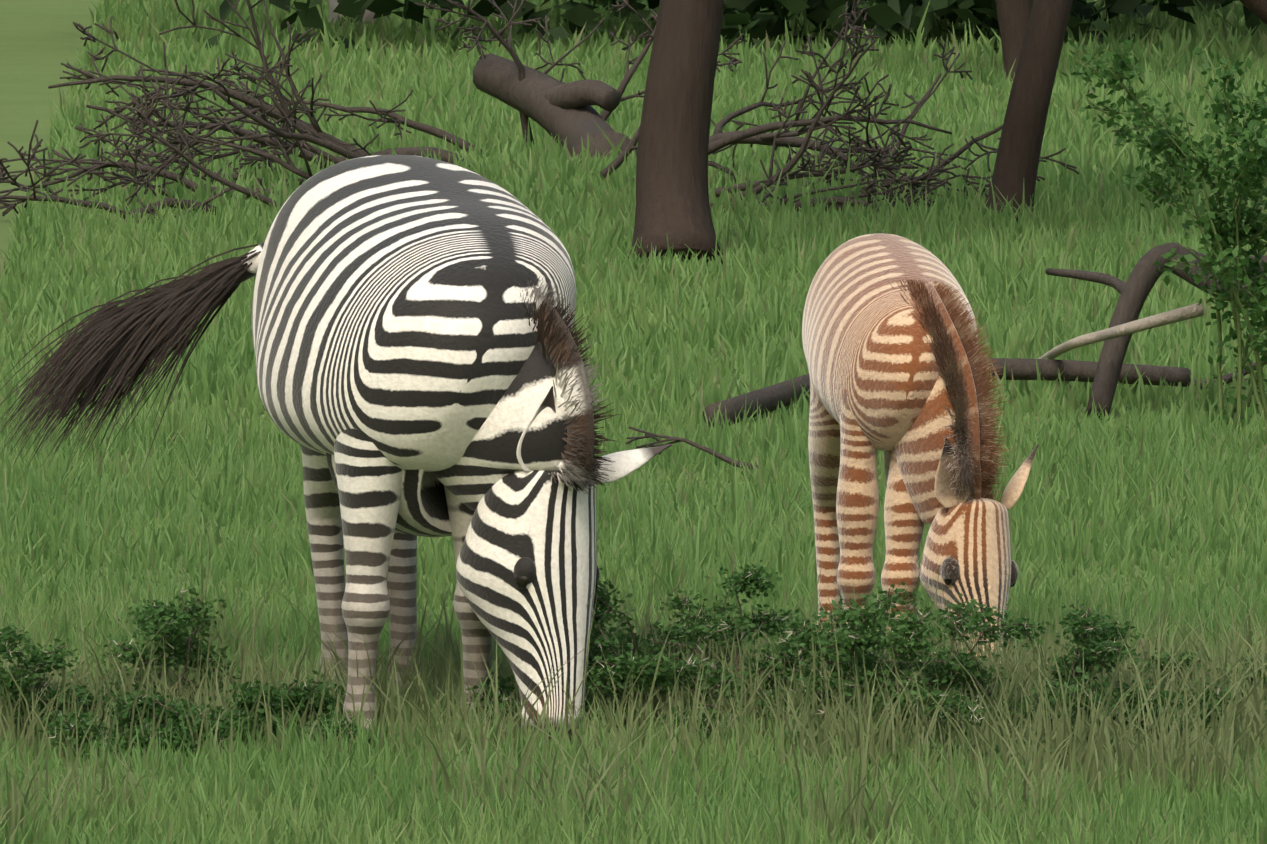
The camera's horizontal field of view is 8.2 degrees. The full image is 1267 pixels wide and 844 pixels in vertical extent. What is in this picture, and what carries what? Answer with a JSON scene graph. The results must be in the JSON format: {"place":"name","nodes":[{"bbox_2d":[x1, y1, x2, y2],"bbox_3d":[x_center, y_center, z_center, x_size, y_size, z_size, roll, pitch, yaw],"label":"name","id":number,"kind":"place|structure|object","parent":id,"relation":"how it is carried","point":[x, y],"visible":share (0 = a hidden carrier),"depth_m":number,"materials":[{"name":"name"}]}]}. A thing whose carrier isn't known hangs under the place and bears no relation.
{"place":"outdoors","nodes":[
{"label":"outdoors","id":0,"kind":"place"},
{"bbox_2d":[0,524,1266,843],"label":"long grass","id":1,"kind":"structure","parent":0,"point":[1098,732],"depth_m":19.45,"materials":[{"name":"green plant"}]},
{"bbox_2d":[0,0,1266,843],"bbox_3d":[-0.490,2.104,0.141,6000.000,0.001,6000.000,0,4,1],"label":"ground","id":2,"kind":"structure","parent":0,"point":[39,42],"depth_m":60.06,"materials":[{"name":"green plant"}]},
{"bbox_2d":[0,155,671,748],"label":"adult zebra","id":3,"kind":"object","parent":2,"relation":"on","point":[422,369],"visible":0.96,"depth_m":19.80},
{"bbox_2d":[328,0,389,25],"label":"rock","id":4,"kind":"object","parent":2,"relation":"on","point":[333,4],"visible":0.1,"depth_m":82.72,"materials":[{"name":"grey stone"}]},
{"bbox_2d":[0,0,1078,222],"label":"dead branches","id":5,"kind":"object","parent":2,"relation":"on","point":[550,105],"visible":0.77,"depth_m":47.51,"materials":[{"name":"brown wood"}]},
{"bbox_2d":[0,568,1265,754],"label":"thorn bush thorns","id":6,"kind":"object","parent":2,"relation":"on","point":[1218,689],"visible":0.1,"depth_m":19.74,"materials":[{"name":"beige"}]},
{"bbox_2d":[0,560,1266,763],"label":"thorn bush","id":7,"kind":"object","parent":2,"relation":"on","point":[180,622],"depth_m":19.73,"materials":[{"name":"green plant"}]},
{"bbox_2d":[628,0,723,263],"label":"tree","id":8,"kind":"object","parent":2,"relation":"on","point":[672,196],"visible":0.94,"depth_m":40.58,"materials":[{"name":"brown plant"}]},
{"bbox_2d":[204,0,1260,55],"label":"distant bushes","id":9,"kind":"object","parent":2,"relation":"on","point":[893,14],"visible":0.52,"depth_m":75.17,"materials":[{"name":"green plant"}]},
{"bbox_2d":[802,233,1038,664],"bbox_3d":[0.625,0.103,21.240,0.436,1.088,1.231,-1,4,-15],"label":"zebra foal","id":10,"kind":"object","parent":2,"relation":"on","point":[892,349],"visible":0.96,"depth_m":20.85,"materials":[{"name":"beige"}]},
{"bbox_2d":[626,243,1266,470],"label":"fallen branch","id":11,"kind":"object","parent":2,"relation":"on","point":[1106,372],"visible":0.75,"depth_m":30.50,"materials":[{"name":"brown wood"}]},
{"bbox_2d":[1038,303,1203,358],"bbox_3d":[1.728,-0.295,31.491,0.543,0.385,2.762,0,4,1],"label":"stick","id":12,"kind":"object","parent":11,"relation":"on","point":[1172,316],"visible":0.88,"depth_m":30.37,"materials":[{"name":"beige wood"}]},
{"bbox_2d":[996,0,1031,83],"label":"trunk","id":13,"kind":"object","parent":2,"relation":"on","point":[1013,17],"visible":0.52,"depth_m":66.57,"materials":[{"name":"brown plant"}]},
{"bbox_2d":[983,0,1072,222],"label":"tree","id":14,"kind":"object","parent":2,"relation":"on","point":[1019,148],"visible":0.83,"depth_m":44.57,"materials":[{"name":"brown plant"}]},
{"bbox_2d":[1060,39,1266,431],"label":"bush","id":15,"kind":"object","parent":2,"relation":"on","point":[1158,142],"depth_m":29.69,"materials":[{"name":"green plant"}]},
{"bbox_2d":[1239,0,1266,24],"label":"tree trunk","id":16,"kind":"object","parent":2,"relation":"on","point":[1258,8],"visible":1,"depth_m":71.72,"materials":[{"name":"brown plant"}]}
]}

